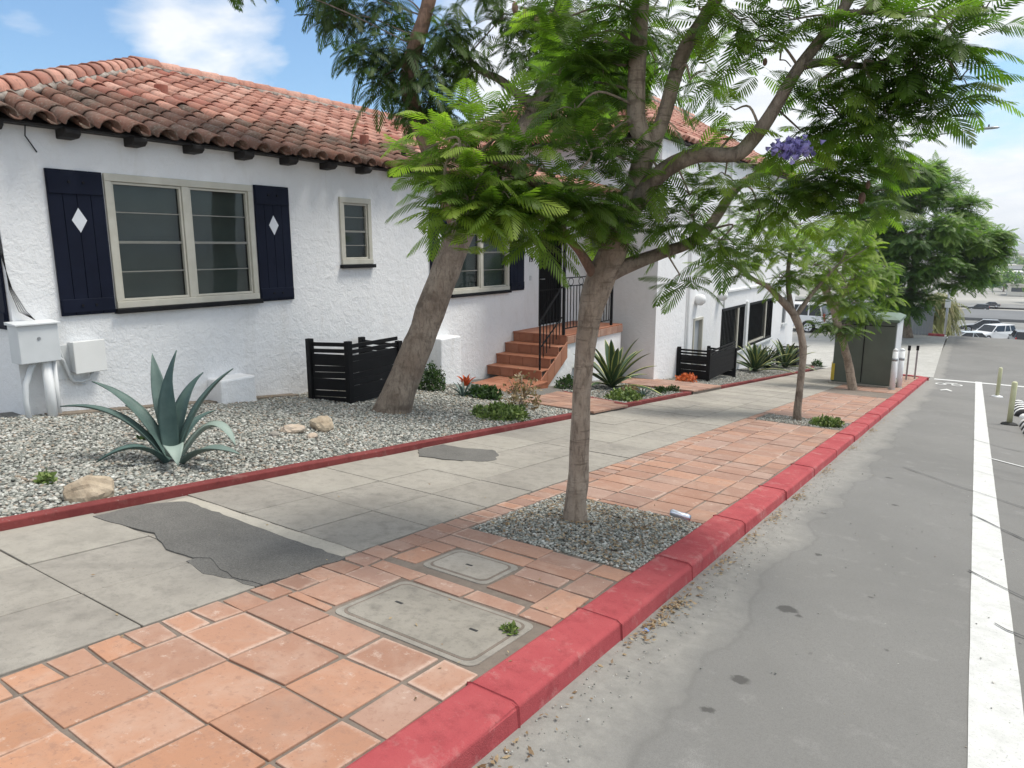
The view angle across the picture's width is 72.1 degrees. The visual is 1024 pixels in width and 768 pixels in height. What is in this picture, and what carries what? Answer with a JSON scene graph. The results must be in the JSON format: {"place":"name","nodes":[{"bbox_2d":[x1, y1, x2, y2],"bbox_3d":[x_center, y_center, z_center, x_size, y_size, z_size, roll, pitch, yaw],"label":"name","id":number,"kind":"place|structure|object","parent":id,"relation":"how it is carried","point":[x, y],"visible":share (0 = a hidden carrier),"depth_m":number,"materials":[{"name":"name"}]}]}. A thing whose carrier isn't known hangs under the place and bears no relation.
{"place":"outdoors","nodes":[
{"label":"outdoors","id":0,"kind":"place"},
{"bbox_2d":[0,376,918,767],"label":"tiled verge","id":1,"kind":"structure","parent":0,"point":[266,720],"depth_m":2.83,"materials":[{"name":"tile"}]},
{"bbox_2d":[335,581,532,666],"bbox_3d":[-0.365,1.115,3.283,0.820,0.103,0.510,7,13,33],"label":"utility vault","id":2,"kind":"object","parent":1,"relation":"on","point":[466,633],"visible":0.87,"depth_m":3.23,"materials":[{"name":"concrete"}]},
{"bbox_2d":[499,620,518,634],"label":"weed","id":3,"kind":"object","parent":2,"relation":"on","point":[510,628],"visible":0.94,"depth_m":3.17,"materials":[{"name":"green plant"}]},
{"bbox_2d":[423,550,517,584],"bbox_3d":[-0.233,1.051,3.979,0.450,0.087,0.355,7,13,33],"label":"utility vault","id":4,"kind":"object","parent":1,"relation":"on","point":[482,570],"visible":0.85,"depth_m":3.95,"materials":[{"name":"concrete"}]},
{"bbox_2d":[472,414,849,571],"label":"tree well gravel","id":5,"kind":"object","parent":1,"relation":"on","point":[542,541],"visible":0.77,"depth_m":4.72,"materials":[{"name":"grey gravel"}]},
{"bbox_2d":[491,497,689,564],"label":"gravel","id":6,"kind":"object","parent":5,"relation":"on","point":[588,541],"visible":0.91,"depth_m":4.76,"materials":[{"name":"grey gravel stone"}]},
{"bbox_2d":[669,509,690,520],"bbox_3d":[1.165,0.908,4.870,0.148,0.074,0.051,2,11,12],"label":"drink can","id":7,"kind":"object","parent":5,"relation":"on","point":[680,515],"visible":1,"depth_m":4.85,"materials":[{"name":"metal"}]},
{"bbox_2d":[828,312,905,388],"bbox_3d":[9.798,-0.811,19.384,1.590,2.266,1.900,7,13,33],"label":"utility cabinet","id":8,"kind":"object","parent":1,"relation":"on","point":[871,357],"visible":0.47,"depth_m":18.60,"materials":[{"name":"metal"}]},
{"bbox_2d":[888,348,898,389],"bbox_3d":[9.807,-0.356,18.060,0.180,1.120,0.175,7,13,33],"label":"bollard","id":9,"kind":"object","parent":1,"relation":"on","point":[893,369],"visible":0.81,"depth_m":18.01,"materials":[{"name":"white paint"}]},
{"bbox_2d":[896,348,904,387],"bbox_3d":[10.399,-0.399,18.813,0.180,1.120,0.175,7,13,33],"label":"bollard","id":10,"kind":"object","parent":1,"relation":"on","point":[900,368],"visible":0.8,"depth_m":18.77,"materials":[{"name":"white paint"}]},
{"bbox_2d":[905,345,910,379],"bbox_3d":[12.513,-0.644,22.227,0.080,1.150,0.070,7,13,33],"label":"stake","id":11,"kind":"object","parent":1,"relation":"on","point":[909,348],"visible":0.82,"depth_m":22.19,"materials":[{"name":"metal"}]},
{"bbox_2d":[914,346,919,378],"bbox_3d":[13.208,-0.681,22.973,0.080,1.150,0.070,7,13,33],"label":"stake","id":12,"kind":"object","parent":1,"relation":"on","point":[917,348],"visible":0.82,"depth_m":22.94,"materials":[{"name":"metal"}]},
{"bbox_2d":[0,0,1023,245],"label":"sky","id":13,"kind":"structure","parent":0,"point":[264,43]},
{"bbox_2d":[544,405,622,414],"bbox_3d":[0.847,0.315,11.706,2.060,0.358,2.020,7,13,33],"label":"tiled path bed","id":14,"kind":"object","parent":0,"point":[590,412],"visible":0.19,"depth_m":10.59,"materials":[{"name":"concrete"}]},
{"bbox_2d":[503,391,627,412],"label":"tiled path","id":15,"kind":"structure","parent":14,"relation":"on","point":[559,399],"depth_m":11.20,"materials":[{"name":"tile"}]},
{"bbox_2d":[691,387,720,394],"bbox_3d":[3.249,0.063,15.395,2.100,0.360,1.850,7,13,33],"label":"tiled path bed","id":16,"kind":"object","parent":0,"point":[703,391],"visible":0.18,"depth_m":14.70,"materials":[{"name":"concrete"}]},
{"bbox_2d":[621,377,720,391],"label":"tiled path","id":17,"kind":"structure","parent":16,"relation":"on","point":[689,386],"depth_m":15.17,"materials":[{"name":"tile"}]},
{"bbox_2d":[665,364,826,384],"bbox_3d":[7.718,-0.420,21.969,1.700,1.559,14.200,7,13,33],"label":"garden bed","id":18,"kind":"object","parent":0,"point":[748,376],"visible":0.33,"depth_m":19.68,"materials":[{"name":"gravel"}]},
{"bbox_2d":[0,364,823,517],"bbox_3d":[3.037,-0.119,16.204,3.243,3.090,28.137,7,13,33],"label":"gravel","id":19,"kind":"structure","parent":18,"relation":"on","point":[61,445],"depth_m":6.73,"materials":[{"name":"grey gravel"}]},
{"bbox_2d":[32,468,57,484],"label":"weed","id":20,"kind":"object","parent":19,"relation":"on","point":[43,477],"visible":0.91,"depth_m":4.95,"materials":[{"name":"green plant"}]},
{"bbox_2d":[63,475,113,502],"bbox_3d":[-2.836,0.692,4.714,0.305,0.171,0.230,-9,14,-40],"label":"rock","id":21,"kind":"object","parent":19,"relation":"on","point":[86,488],"visible":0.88,"depth_m":4.65,"materials":[{"name":"beige stone"}]},
{"bbox_2d":[60,350,239,465],"bbox_3d":[-2.874,0.192,5.851,1.416,0.947,1.044,-1,11,-3],"label":"agave","id":22,"kind":"object","parent":19,"relation":"on","point":[166,436],"visible":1,"depth_m":5.81,"materials":[{"name":"green plant"}]},
{"bbox_2d":[44,393,297,415],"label":"garden soil","id":23,"kind":"structure","parent":19,"relation":"on","point":[69,413],"depth_m":7.84,"materials":[{"name":"soil"}]},
{"bbox_2d":[0,413,571,530],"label":"garden kerb","id":24,"kind":"structure","parent":19,"relation":"on","point":[75,510],"depth_m":5.33,"materials":[{"name":"red paint"}]},
{"bbox_2d":[280,424,304,433],"bbox_3d":[-2.275,0.459,7.278,0.260,0.087,0.185,-2,11,-10],"label":"rock","id":25,"kind":"object","parent":19,"relation":"on","point":[293,428],"visible":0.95,"depth_m":7.22,"materials":[{"name":"stone"}]},
{"bbox_2d":[309,416,333,431],"bbox_3d":[-2.048,0.416,7.582,0.256,0.142,0.324,-5,12,-25],"label":"rock","id":26,"kind":"object","parent":19,"relation":"on","point":[322,423],"visible":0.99,"depth_m":7.49,"materials":[{"name":"stone"}]},
{"bbox_2d":[305,336,401,403],"bbox_3d":[-2.288,-0.169,10.016,0.950,1.088,1.380,7,13,33],"label":"slat screen","id":27,"kind":"object","parent":19,"relation":"on","point":[367,371],"visible":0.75,"depth_m":9.50,"materials":[{"name":"black paint"}]},
{"bbox_2d":[261,393,478,419],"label":"fallen leaves","id":28,"kind":"object","parent":19,"relation":"on","point":[385,415],"visible":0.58,"depth_m":9.46,"materials":[{"name":"brown plant"}]},
{"bbox_2d":[417,360,446,390],"bbox_3d":[-1.312,-0.135,11.390,0.505,0.542,0.499,0,11,-2],"label":"shrub","id":29,"kind":"object","parent":19,"relation":"on","point":[430,375],"visible":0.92,"depth_m":11.33,"materials":[{"name":"green plant"}]},
{"bbox_2d":[450,381,476,396],"bbox_3d":[-0.731,0.074,10.988,0.460,0.257,0.481,1,11,5],"label":"aloe","id":30,"kind":"object","parent":19,"relation":"on","point":[461,392],"visible":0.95,"depth_m":10.97,"materials":[{"name":"plant"}]},
{"bbox_2d":[457,374,474,385],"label":"succulent","id":31,"kind":"object","parent":19,"relation":"on","point":[465,380],"visible":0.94,"depth_m":11.67,"materials":[{"name":"orange plant"}]},
{"bbox_2d":[464,384,503,400],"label":"succulent","id":32,"kind":"object","parent":19,"relation":"on","point":[482,392],"visible":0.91,"depth_m":10.89,"materials":[{"name":"green plant"}]},
{"bbox_2d":[227,0,747,413],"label":"jacaranda tree","id":33,"kind":"object","parent":19,"relation":"on","point":[399,389],"visible":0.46,"depth_m":8.39,"materials":[{"name":"green plant"}]},
{"bbox_2d":[469,401,530,421],"bbox_3d":[-0.175,0.359,9.303,0.793,0.300,0.810,-3,11,-13],"label":"succulent","id":34,"kind":"object","parent":19,"relation":"on","point":[503,411],"visible":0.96,"depth_m":9.16,"materials":[{"name":"green plant"}]},
{"bbox_2d":[497,368,541,409],"bbox_3d":[0.144,0.085,10.242,0.676,0.664,0.640,7,13,33],"label":"dry plant","id":35,"kind":"object","parent":19,"relation":"on","point":[515,390],"visible":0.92,"depth_m":10.22,"materials":[{"name":"beige plant"}]},
{"bbox_2d":[473,276,622,392],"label":"front steps","id":36,"kind":"structure","parent":19,"relation":"on","point":[540,352],"depth_m":13.74,"materials":[{"name":"tile"}]},
{"bbox_2d":[508,171,620,334],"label":"porch roof","id":37,"kind":"structure","parent":36,"relation":"on","point":[564,296],"depth_m":13.66,"materials":[{"name":"white paint"}]},
{"bbox_2d":[553,373,572,389],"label":"shrub","id":38,"kind":"object","parent":19,"relation":"on","point":[567,381],"visible":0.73,"depth_m":13.11,"materials":[{"name":"green plant"}]},
{"bbox_2d":[574,339,662,395],"bbox_3d":[1.934,-0.424,13.715,1.659,1.020,1.965,-2,11,-10],"label":"variegated agave","id":39,"kind":"object","parent":19,"relation":"on","point":[612,371],"visible":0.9,"depth_m":13.55,"materials":[{"name":"green plant"}]},
{"bbox_2d":[603,386,644,401],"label":"succulent","id":40,"kind":"object","parent":19,"relation":"on","point":[626,394],"visible":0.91,"depth_m":12.06,"materials":[{"name":"green plant"}]},
{"bbox_2d":[561,387,690,408],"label":"garden kerb","id":41,"kind":"structure","parent":19,"relation":"on","point":[656,399],"depth_m":12.45,"materials":[{"name":"red paint"}]},
{"bbox_2d":[621,384,639,392],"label":"succulent","id":42,"kind":"object","parent":19,"relation":"on","point":[633,388],"visible":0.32,"depth_m":13.19,"materials":[{"name":"green plant"}]},
{"bbox_2d":[637,386,654,396],"bbox_3d":[2.445,0.134,12.961,0.371,0.197,0.454,-1,11,-4],"label":"aloe","id":43,"kind":"object","parent":19,"relation":"on","point":[642,392],"visible":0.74,"depth_m":12.90,"materials":[{"name":"plant"}]},
{"bbox_2d":[654,385,669,393],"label":"succulent","id":44,"kind":"object","parent":19,"relation":"on","point":[662,389],"visible":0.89,"depth_m":13.62,"materials":[{"name":"green plant"}]},
{"bbox_2d":[667,385,680,391],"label":"succulent","id":45,"kind":"object","parent":19,"relation":"on","point":[673,388],"visible":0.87,"depth_m":14.07,"materials":[{"name":"green plant"}]},
{"bbox_2d":[675,373,697,381],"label":"dry plant","id":46,"kind":"object","parent":18,"relation":"on","point":[686,377],"visible":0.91,"depth_m":16.36,"materials":[{"name":"orange plant"}]},
{"bbox_2d":[676,341,736,381],"bbox_3d":[5.010,-0.515,17.974,0.830,1.084,2.280,7,13,33],"label":"slat screen","id":47,"kind":"object","parent":18,"relation":"on","point":[720,361],"visible":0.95,"depth_m":17.17,"materials":[{"name":"black paint"}]},
{"bbox_2d":[737,342,795,373],"bbox_3d":[7.387,-0.872,21.422,1.811,0.954,1.960,-4,12,-20],"label":"variegated agave","id":48,"kind":"object","parent":18,"relation":"on","point":[755,356],"visible":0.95,"depth_m":21.14,"materials":[{"name":"green plant"}]},
{"bbox_2d":[721,365,813,388],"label":"garden kerb","id":49,"kind":"structure","parent":18,"relation":"on","point":[752,381],"depth_m":18.44,"materials":[{"name":"red paint"}]},
{"bbox_2d":[755,343,798,369],"bbox_3d":[8.380,-0.915,23.203,1.880,1.031,1.969,-9,14,-38],"label":"spiky plant","id":50,"kind":"object","parent":18,"relation":"on","point":[775,360],"visible":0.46,"depth_m":23.11,"materials":[{"name":"green plant"}]},
{"bbox_2d":[775,344,798,365],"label":"spiky plant","id":51,"kind":"object","parent":18,"relation":"on","point":[796,356],"visible":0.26,"depth_m":25.51,"materials":[{"name":"green plant"}]},
{"bbox_2d":[765,338,814,369],"bbox_3d":[9.392,-1.089,24.257,1.919,1.066,1.655,0,11,-2],"label":"variegated agave","id":52,"kind":"object","parent":18,"relation":"on","point":[790,351],"visible":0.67,"depth_m":24.09,"materials":[{"name":"green plant"}]},
{"bbox_2d":[811,359,822,366],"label":"succulent","id":53,"kind":"object","parent":18,"relation":"on","point":[818,362],"visible":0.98,"depth_m":26.68,"materials":[{"name":"green plant"}]},
{"bbox_2d":[472,336,1023,767],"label":"road","id":54,"kind":"structure","parent":0,"point":[726,703],"depth_m":3.58,"materials":[{"name":"grey asphalt"}]},
{"bbox_2d":[345,377,926,767],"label":"red kerb","id":55,"kind":"structure","parent":54,"relation":"on","point":[472,724],"depth_m":3.12,"materials":[{"name":"paint"}]},
{"bbox_2d":[475,411,896,767],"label":"dry leaves","id":56,"kind":"object","parent":54,"relation":"on","point":[675,603],"visible":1,"depth_m":3.74,"materials":[{"name":"brown plant"}]},
{"bbox_2d":[501,470,1020,767],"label":"road grit","id":57,"kind":"object","parent":54,"relation":"on","point":[716,604],"visible":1,"depth_m":3.76,"materials":[{"name":"gravel"}]},
{"bbox_2d":[905,427,1023,635],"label":"crack sealant","id":58,"kind":"object","parent":54,"relation":"on","point":[995,525],"visible":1,"depth_m":5.69,"materials":[{"name":"asphalt"}]},
{"bbox_2d":[937,379,1023,386],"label":"stop line","id":59,"kind":"object","parent":54,"relation":"on","point":[977,382],"visible":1,"depth_m":24.45,"materials":[{"name":"paint"}]},
{"bbox_2d":[967,382,1023,767],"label":"lane line","id":60,"kind":"object","parent":54,"relation":"on","point":[995,737],"visible":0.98,"depth_m":3.57,"materials":[{"name":"paint"}]},
{"bbox_2d":[991,367,1002,397],"bbox_3d":[13.031,-0.043,18.813,0.280,0.800,0.280,7,13,33],"label":"delineator post","id":61,"kind":"object","parent":54,"relation":"on","point":[999,378],"visible":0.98,"depth_m":18.79,"materials":[{"name":"white paint"}]},
{"bbox_2d":[1000,381,1017,425],"bbox_3d":[9.076,0.352,12.761,0.280,0.800,0.280,7,13,33],"label":"delineator post","id":62,"kind":"object","parent":54,"relation":"on","point":[1011,407],"visible":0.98,"depth_m":12.74,"materials":[{"name":"plastic"}]},
{"bbox_2d":[1014,400,1023,417],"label":"lane bump","id":63,"kind":"object","parent":54,"relation":"on","point":[1019,409],"visible":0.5,"depth_m":14.64,"materials":[{"name":"white plastic"}]},
{"bbox_2d":[792,326,946,377],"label":"driveway","id":64,"kind":"structure","parent":0,"point":[821,346],"depth_m":32.65,"materials":[{"name":"concrete"}]},
{"bbox_2d":[793,302,831,332],"bbox_3d":[16.160,-3.965,41.128,4.700,1.630,2.120,10,15,41],"label":"parked car","id":65,"kind":"object","parent":64,"relation":"on","point":[804,315],"visible":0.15,"depth_m":39.53,"materials":[{"name":"white metal"}]},
{"bbox_2d":[852,303,935,334],"bbox_3d":[21.288,-3.615,39.486,4.200,1.828,0.080,7,13,33],"label":"board fence","id":66,"kind":"object","parent":64,"relation":"on","point":[926,328],"visible":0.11,"depth_m":38.58,"materials":[{"name":"wood"}]},
{"bbox_2d":[842,149,1023,337],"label":"broadleaf tree","id":67,"kind":"object","parent":64,"relation":"on","point":[964,237],"visible":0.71,"depth_m":35.05,"materials":[{"name":"green plant"}]},
{"bbox_2d":[795,250,1023,347],"bbox_3d":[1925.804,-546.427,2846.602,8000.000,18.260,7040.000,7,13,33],"label":"ground","id":68,"kind":"structure","parent":0,"point":[999,296],"depth_m":231.68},
{"bbox_2d":[0,55,584,414],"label":"house","id":69,"kind":"structure","parent":68,"relation":"on","point":[213,227],"depth_m":8.84,"materials":[{"name":"paint"}]},
{"bbox_2d":[0,238,93,418],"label":"meter box","id":70,"kind":"object","parent":69,"relation":"attached to","point":[33,342],"visible":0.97,"depth_m":6.95,"materials":[{"name":"metal"}]},
{"bbox_2d":[56,339,106,379],"bbox_3d":[-4.538,-0.263,7.405,0.136,0.390,0.450,7,13,33],"label":"junction box","id":71,"kind":"object","parent":69,"relation":"attached to","point":[84,356],"visible":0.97,"depth_m":7.37,"materials":[{"name":"white plastic"}]},
{"bbox_2d":[102,173,263,313],"bbox_3d":[-3.852,-1.654,8.352,0.180,1.490,1.890,7,13,33],"label":"window","id":72,"kind":"structure","parent":69,"relation":"in","point":[141,213],"depth_m":8.27,"materials":[{"name":"paint"}]},
{"bbox_2d":[338,197,375,268],"bbox_3d":[-2.355,-2.258,10.530,0.180,1.025,0.680,7,13,33],"label":"window","id":73,"kind":"structure","parent":69,"relation":"in","point":[350,214],"depth_m":10.59,"materials":[{"name":"paint"}]},
{"bbox_2d":[451,232,511,297],"bbox_3d":[-0.601,-2.443,13.184,0.180,1.535,1.900,7,13,33],"label":"window","id":74,"kind":"structure","parent":69,"relation":"in","point":[489,266],"depth_m":13.28,"materials":[{"name":"paint"}]},
{"bbox_2d":[538,229,561,325],"bbox_3d":[0.814,-2.358,15.404,0.162,2.090,1.000,7,13,33],"label":"door","id":75,"kind":"structure","parent":69,"relation":"in","point":[549,286],"depth_m":15.54,"materials":[{"name":"black paint"}]},
{"bbox_2d":[465,95,801,378],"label":"apartment building","id":76,"kind":"structure","parent":68,"relation":"on","point":[695,319],"depth_m":17.52,"materials":[{"name":"paint"}]},
{"bbox_2d":[585,229,601,259],"bbox_3d":[2.048,-3.464,16.329,0.700,1.190,0.150,7,13,33],"label":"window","id":77,"kind":"structure","parent":76,"relation":"in","point":[592,242],"depth_m":16.50,"materials":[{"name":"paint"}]},
{"bbox_2d":[692,317,703,370],"bbox_3d":[4.823,-0.973,18.500,0.130,1.550,0.700,7,13,33],"label":"side door","id":78,"kind":"structure","parent":76,"relation":"in","point":[697,322],"depth_m":18.60,"materials":[{"name":"paint"}]},
{"bbox_2d":[720,304,745,352],"bbox_3d":[6.579,-1.580,21.047,0.160,1.490,2.420,7,13,33],"label":"window","id":79,"kind":"structure","parent":76,"relation":"in","point":[738,324],"depth_m":21.27,"materials":[{"name":"black glass"}]},
{"bbox_2d":[747,298,772,347],"bbox_3d":[8.322,-2.076,23.623,0.160,1.480,3.120,7,13,33],"label":"window","id":80,"kind":"structure","parent":76,"relation":"in","point":[765,332],"depth_m":23.78,"materials":[{"name":"black glass"}]},
{"bbox_2d":[802,233,869,307],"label":"broadleaf tree","id":81,"kind":"object","parent":68,"relation":"on","point":[833,242],"visible":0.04,"depth_m":51.73,"materials":[{"name":"green plant"}]},
{"bbox_2d":[914,292,970,338],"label":"palm tree","id":82,"kind":"object","parent":68,"relation":"on","point":[954,314],"visible":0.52,"depth_m":46.24,"materials":[{"name":"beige plant"}]},
{"bbox_2d":[888,124,999,296],"bbox_3d":[24.536,-8.710,40.407,4.573,11.480,0.260,7,13,33],"label":"street lamp","id":83,"kind":"object","parent":68,"relation":"on","point":[992,127],"visible":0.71,"depth_m":38.58,"materials":[{"name":"metal"}]},
{"bbox_2d":[943,292,950,334],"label":"utility pole","id":84,"kind":"object","parent":68,"relation":"on","point":[947,305],"visible":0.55,"depth_m":43.63,"materials":[{"name":"metal"}]},
{"bbox_2d":[952,309,1023,322],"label":"long building","id":85,"kind":"structure","parent":68,"relation":"on","point":[999,315],"depth_m":98.26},
{"bbox_2d":[995,268,1016,291],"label":"distant tree","id":86,"kind":"object","parent":68,"relation":"on","point":[1007,274],"visible":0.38,"depth_m":255.36,"materials":[{"name":"green plant"}]},
{"bbox_2d":[1003,269,1023,289],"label":"distant tree","id":87,"kind":"object","parent":68,"relation":"on","point":[1010,279],"visible":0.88,"depth_m":232.73,"materials":[{"name":"green plant"}]},
{"bbox_2d":[1006,282,1023,295],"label":"distant building","id":88,"kind":"structure","parent":68,"relation":"on","point":[1013,290],"depth_m":232.37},
{"bbox_2d":[1008,264,1023,273],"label":"distant building","id":89,"kind":"structure","parent":68,"relation":"on","point":[1016,267],"depth_m":431.06,"materials":[{"name":"white"}]},
{"bbox_2d":[795,296,1023,308],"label":"road","id":90,"kind":"structure","parent":0,"point":[974,304],"depth_m":194.24,"materials":[{"name":"asphalt"}]},
{"bbox_2d":[967,304,989,309],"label":"parked car","id":91,"kind":"object","parent":90,"relation":"on","point":[982,306],"visible":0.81,"depth_m":175.40,"materials":[{"name":"black"}]},
{"bbox_2d":[801,244,1023,249],"bbox_3d":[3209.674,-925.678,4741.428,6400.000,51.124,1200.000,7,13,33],"label":"hills","id":92,"kind":"structure","parent":0,"point":[1020,247],"depth_m":4445.31,"materials":[{"name":"grey"}]},
{"bbox_2d":[830,320,1023,338],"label":"parking lot","id":93,"kind":"structure","parent":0,"point":[1019,326],"depth_m":86.05,"materials":[{"name":"asphalt"}]},
{"bbox_2d":[947,331,988,337],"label":"parked car","id":94,"kind":"object","parent":93,"relation":"on","point":[972,334],"visible":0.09,"depth_m":64.64,"materials":[{"name":"silver metal"}]},
{"bbox_2d":[959,319,1001,330],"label":"parked car","id":95,"kind":"object","parent":93,"relation":"on","point":[975,325],"visible":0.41,"depth_m":76.23,"materials":[{"name":"grey"}]},
{"bbox_2d":[976,323,1015,338],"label":"parked car","id":96,"kind":"object","parent":93,"relation":"on","point":[1001,330],"visible":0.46,"depth_m":68.98,"materials":[{"name":"white metal"}]},
{"bbox_2d":[1007,329,1023,339],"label":"parked car","id":97,"kind":"object","parent":93,"relation":"on","point":[1017,334],"visible":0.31,"depth_m":63.83,"materials":[{"name":"black"}]},
{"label":"pavement bed","id":98,"kind":"structure","parent":0,"visible":0},
{"bbox_2d":[0,367,842,676],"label":"pavement slabs","id":99,"kind":"structure","parent":98,"relation":"on","point":[72,585],"depth_m":4.81,"materials":[{"name":"concrete"}]},
{"bbox_2d":[93,501,344,585],"bbox_3d":[-1.800,0.930,4.205,1.722,0.122,0.604,7,13,33],"label":"asphalt patch","id":100,"kind":"object","parent":99,"relation":"on","point":[235,548],"visible":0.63,"depth_m":4.11,"materials":[{"name":"grey asphalt"}]},
{"bbox_2d":[186,558,260,587],"bbox_3d":[-1.494,1.005,3.683,0.559,0.074,0.195,7,13,33],"label":"asphalt skim","id":101,"kind":"object","parent":99,"relation":"on","point":[208,566],"visible":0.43,"depth_m":3.69,"materials":[{"name":"grey asphalt"}]},
{"bbox_2d":[169,497,355,556],"bbox_3d":[-1.637,0.915,4.462,1.660,0.074,0.194,7,13,33],"label":"pavement strip","id":102,"kind":"object","parent":99,"relation":"on","point":[331,547],"visible":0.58,"depth_m":4.37,"materials":[{"name":"beige concrete"}]},
{"bbox_2d":[418,444,498,461],"bbox_3d":[-0.533,0.715,7.013,0.837,0.140,0.681,3,11,15],"label":"asphalt patch","id":103,"kind":"object","parent":99,"relation":"on","point":[445,452],"visible":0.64,"depth_m":6.97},
{"bbox_2d":[91,388,856,698],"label":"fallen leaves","id":104,"kind":"object","parent":99,"relation":"on","point":[467,567],"visible":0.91,"depth_m":3.52,"materials":[{"name":"brown plant"}]},
{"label":"tree well soil","id":105,"kind":"structure","parent":0,"visible":0},
{"bbox_2d":[380,0,1023,523],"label":"jacaranda tree","id":106,"kind":"object","parent":105,"relation":"on","point":[486,206],"visible":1,"depth_m":4.11,"materials":[{"name":"green plant"}]},
{"bbox_2d":[685,205,891,420],"bbox_3d":[4.419,-1.127,11.143,3.557,3.392,1.741,-7,13,-33],"label":"jacaranda tree","id":107,"kind":"object","parent":105,"relation":"on","point":[808,282],"visible":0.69,"depth_m":10.97,"materials":[{"name":"green plant"}]},
{"bbox_2d":[808,413,844,427],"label":"weed","id":108,"kind":"object","parent":105,"relation":"on","point":[828,421],"visible":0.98,"depth_m":10.53,"materials":[{"name":"green plant"}]},
{"bbox_2d":[803,243,910,390],"bbox_3d":[8.528,-1.649,17.592,2.848,3.740,1.736,-7,13,-33],"label":"jacaranda tree","id":109,"kind":"object","parent":105,"relation":"on","point":[838,330],"visible":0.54,"depth_m":17.25,"materials":[{"name":"green plant"}]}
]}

